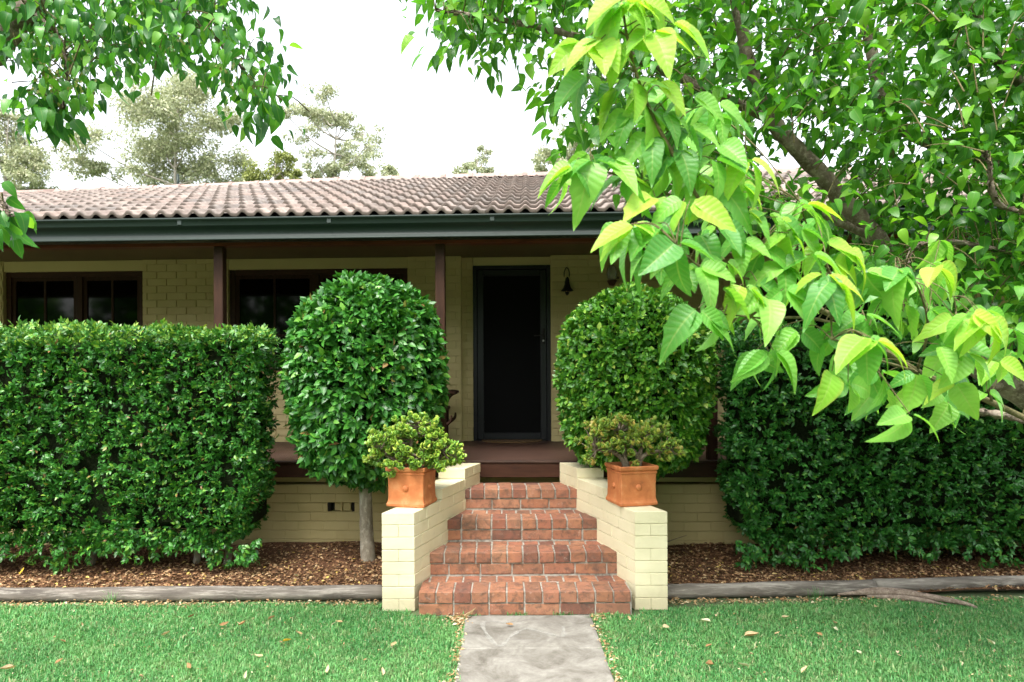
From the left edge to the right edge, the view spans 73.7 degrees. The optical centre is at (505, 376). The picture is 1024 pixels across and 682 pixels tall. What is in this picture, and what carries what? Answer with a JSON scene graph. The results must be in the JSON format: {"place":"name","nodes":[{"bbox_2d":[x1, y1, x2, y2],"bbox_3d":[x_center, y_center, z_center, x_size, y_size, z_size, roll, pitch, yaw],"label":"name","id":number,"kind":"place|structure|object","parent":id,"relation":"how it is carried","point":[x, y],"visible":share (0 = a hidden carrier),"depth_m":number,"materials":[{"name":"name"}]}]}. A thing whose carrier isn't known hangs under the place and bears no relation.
{"place":"outdoors","nodes":[
{"label":"outdoors","id":0,"kind":"place"},
{"bbox_2d":[446,390,458,438],"bbox_3d":[-0.841,0.267,7.450,0.635,1.000,0.650,0,0,0],"label":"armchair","id":1,"kind":"object","parent":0,"point":[451,393],"visible":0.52,"depth_m":7.71,"materials":[{"name":"brown wood"}]},
{"bbox_2d":[0,590,1023,681],"bbox_3d":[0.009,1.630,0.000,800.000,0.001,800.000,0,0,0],"label":"ground","id":2,"kind":"structure","parent":0,"point":[985,594],"depth_m":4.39,"materials":[{"name":"green plant"}]},
{"bbox_2d":[1,664,14,668],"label":"fallen leaf","id":3,"kind":"object","parent":2,"relation":"on","point":[8,666],"visible":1,"depth_m":3.75,"materials":[{"name":"yellow plant"}]},
{"bbox_2d":[0,99,64,190],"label":"gum tree","id":4,"kind":"object","parent":2,"relation":"on","point":[28,167],"visible":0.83,"depth_m":40.00,"materials":[{"name":"green plant"}]},
{"bbox_2d":[100,591,118,603],"bbox_3d":[-2.835,1.586,4.927,0.252,0.117,0.077,0,0,-3],"label":"grass tuft","id":5,"kind":"object","parent":2,"relation":"on","point":[108,597],"visible":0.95,"depth_m":4.92,"materials":[{"name":"green plant"}]},
{"bbox_2d":[40,67,257,185],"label":"gum tree","id":6,"kind":"object","parent":2,"relation":"on","point":[161,110],"visible":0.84,"depth_m":41.02,"materials":[{"name":"green plant"}]},
{"bbox_2d":[0,0,312,258],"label":"street tree","id":7,"kind":"object","parent":2,"relation":"on","point":[20,20],"visible":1,"depth_m":2.73,"materials":[{"name":"green plant"}]},
{"bbox_2d":[0,585,382,601],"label":"garden log","id":8,"kind":"object","parent":2,"relation":"on","point":[210,593],"visible":0.97,"depth_m":4.96,"materials":[{"name":"grey wood"}]},
{"bbox_2d":[241,147,303,181],"bbox_3d":[-12.231,-5.172,36.088,3.565,13.956,2.212,0,0,0],"label":"wattle tree","id":9,"kind":"object","parent":2,"relation":"on","point":[276,171],"visible":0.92,"depth_m":35.67,"materials":[{"name":"green plant"}]},
{"bbox_2d":[280,81,400,178],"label":"gum tree","id":10,"kind":"object","parent":2,"relation":"on","point":[330,119],"visible":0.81,"depth_m":44.71,"materials":[{"name":"green plant"}]},
{"bbox_2d":[382,463,479,610],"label":"garden wall","id":11,"kind":"structure","parent":2,"relation":"on","point":[412,538],"depth_m":4.80,"materials":[{"name":"beige brick"}]},
{"bbox_2d":[385,462,436,507],"bbox_3d":[-0.691,0.802,5.078,0.306,0.288,0.306,0,0,13],"label":"plant pot","id":12,"kind":"object","parent":11,"relation":"on","point":[409,487],"visible":0.88,"depth_m":4.95,"materials":[{"name":"ceramic"}]},
{"bbox_2d":[362,409,466,478],"bbox_3d":[-0.668,0.486,5.040,0.774,0.502,0.427,0,0,0],"label":"jade plant","id":13,"kind":"object","parent":12,"relation":"in","point":[392,445],"visible":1,"depth_m":4.97,"materials":[{"name":"green plant"}]},
{"bbox_2d":[451,143,494,173],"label":"gum tree","id":14,"kind":"object","parent":2,"relation":"on","point":[470,165],"visible":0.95,"depth_m":47.78,"materials":[{"name":"green plant"}]},
{"bbox_2d":[0,164,1023,545],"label":"house","id":15,"kind":"structure","parent":2,"relation":"on","point":[484,260],"depth_m":7.96,"materials":[{"name":"beige brick"}]},
{"bbox_2d":[6,271,142,344],"bbox_3d":[-5.213,-0.688,8.322,1.720,1.170,0.086,0,0,2],"label":"window","id":16,"kind":"structure","parent":15,"relation":"in","point":[116,297],"depth_m":8.31,"materials":[{"name":"black glass"}]},
{"bbox_2d":[230,268,407,369],"bbox_3d":[-2.232,-0.683,8.180,2.218,1.210,0.162,0,0,2],"label":"window","id":17,"kind":"structure","parent":15,"relation":"in","point":[269,297],"depth_m":8.23,"materials":[{"name":"black glass"}]},
{"bbox_2d":[473,265,550,440],"bbox_3d":[0.082,-0.273,8.135,0.924,2.105,0.146,0,0,2],"label":"door","id":18,"kind":"structure","parent":15,"relation":"in","point":[512,331],"depth_m":8.14,"materials":[{"name":"black metal"}]},
{"bbox_2d":[561,267,572,294],"bbox_3d":[0.724,-1.116,7.964,0.148,0.338,0.153,0,0,0],"label":"door bell","id":19,"kind":"object","parent":15,"relation":"attached to","point":[567,287],"depth_m":7.94,"materials":[{"name":"black metal"}]},
{"bbox_2d":[606,265,618,285],"bbox_3d":[1.270,-1.183,7.968,0.193,0.248,0.130,0,0,-34],"label":"wall lamp","id":20,"kind":"object","parent":15,"relation":"attached to","point":[611,274],"visible":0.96,"depth_m":7.91,"materials":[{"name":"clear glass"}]},
{"bbox_2d":[759,264,943,343],"bbox_3d":[4.036,-0.736,8.000,2.150,1.170,0.080,0,0,2],"label":"window","id":21,"kind":"structure","parent":15,"relation":"in","point":[790,311],"depth_m":8.01,"materials":[{"name":"black glass"}]},
{"bbox_2d":[0,541,1023,592],"bbox_3d":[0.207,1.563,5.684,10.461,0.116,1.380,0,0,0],"label":"mulch","id":22,"kind":"object","parent":2,"relation":"on","point":[740,573],"visible":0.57,"depth_m":5.51,"materials":[{"name":"brown wood"}]},
{"bbox_2d":[0,315,281,574],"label":"hedge","id":23,"kind":"object","parent":22,"relation":"on","point":[126,429],"visible":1,"depth_m":5.40,"materials":[{"name":"green plant"}]},
{"bbox_2d":[276,268,450,561],"bbox_3d":[-1.188,0.352,5.795,1.471,2.537,1.258,0,0,0],"label":"topiary tree","id":24,"kind":"object","parent":22,"relation":"on","point":[362,353],"visible":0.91,"depth_m":5.37,"materials":[{"name":"green plant"}]},
{"bbox_2d":[552,280,720,480],"bbox_3d":[1.096,0.388,5.798,1.410,2.438,1.252,0,0,0],"label":"topiary tree","id":25,"kind":"object","parent":22,"relation":"on","point":[607,354],"visible":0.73,"depth_m":5.39,"materials":[{"name":"green plant"}]},
{"bbox_2d":[712,317,1023,571],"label":"hedge","id":26,"kind":"object","parent":22,"relation":"on","point":[791,462],"visible":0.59,"depth_m":5.43,"materials":[{"name":"green plant"}]},
{"bbox_2d":[872,575,1023,591],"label":"garden log","id":27,"kind":"object","parent":22,"relation":"on","point":[934,583],"visible":0.8,"depth_m":5.06,"materials":[{"name":"grey wood"}]},
{"bbox_2d":[1,594,1023,681],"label":"leaf litter","id":28,"kind":"object","parent":2,"relation":"on","point":[461,618],"visible":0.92,"depth_m":4.88,"materials":[{"name":"brown plant"}]},
{"bbox_2d":[419,482,631,615],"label":"front steps","id":29,"kind":"structure","parent":2,"relation":"on","point":[530,548],"depth_m":5.02,"materials":[{"name":"red brick"}]},
{"bbox_2d":[530,114,611,171],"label":"gum tree","id":30,"kind":"object","parent":2,"relation":"on","point":[543,155],"visible":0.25,"depth_m":42.87,"materials":[{"name":"green plant"}]},
{"bbox_2d":[560,462,667,609],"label":"garden wall","id":31,"kind":"structure","parent":2,"relation":"on","point":[634,538],"depth_m":4.82,"materials":[{"name":"beige brick"}]},
{"bbox_2d":[605,461,658,506],"bbox_3d":[0.938,0.793,5.078,0.306,0.288,0.306,0,0,-13],"label":"plant pot","id":32,"kind":"object","parent":31,"relation":"on","point":[631,486],"visible":0.98,"depth_m":4.95,"materials":[{"name":"ceramic"}]},
{"bbox_2d":[573,411,685,466],"bbox_3d":[0.919,0.480,5.070,0.833,0.453,0.336,0,0,0],"label":"jade plant","id":33,"kind":"object","parent":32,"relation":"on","point":[630,438],"visible":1,"depth_m":5.02,"materials":[{"name":"green plant"}]},
{"bbox_2d":[399,0,1023,441],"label":"shade tree","id":34,"kind":"object","parent":2,"relation":"on","point":[661,128],"visible":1,"depth_m":2.70,"materials":[{"name":"green plant"}]},
{"bbox_2d":[744,631,757,635],"bbox_3d":[1.509,1.575,4.178,0.085,0.026,0.038,0,0,-3],"label":"fallen leaf","id":35,"kind":"object","parent":2,"relation":"on","point":[749,633],"visible":1,"depth_m":4.18,"materials":[{"name":"beige plant"}]},
{"bbox_2d":[667,579,876,598],"bbox_3d":[1.931,1.566,5.024,1.598,0.117,0.116,0,0,-2],"label":"garden log","id":36,"kind":"object","parent":2,"relation":"on","point":[753,589],"visible":0.88,"depth_m":4.98,"materials":[{"name":"grey wood"}]},
{"bbox_2d":[838,587,976,607],"bbox_3d":[2.889,1.584,4.920,0.922,0.090,0.159,0,0,16],"label":"tree root","id":37,"kind":"object","parent":2,"relation":"on","point":[898,594],"visible":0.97,"depth_m":4.89,"materials":[{"name":"brown plant"}]},
{"bbox_2d":[482,439,541,442],"bbox_3d":[0.084,0.754,7.950,0.720,0.016,0.300,0,0,0],"label":"door mat","id":38,"kind":"object","parent":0,"point":[516,441],"depth_m":7.90,"materials":[{"name":"brown fabric"}]},
{"bbox_2d":[0,0,1023,190],"label":"sky","id":39,"kind":"structure","parent":0,"point":[433,122],"materials":[{"name":"white"}]},
{"bbox_2d":[455,615,613,681],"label":"path","id":40,"kind":"structure","parent":0,"point":[546,648],"depth_m":4.00,"materials":[{"name":"grey stone"}]}
]}

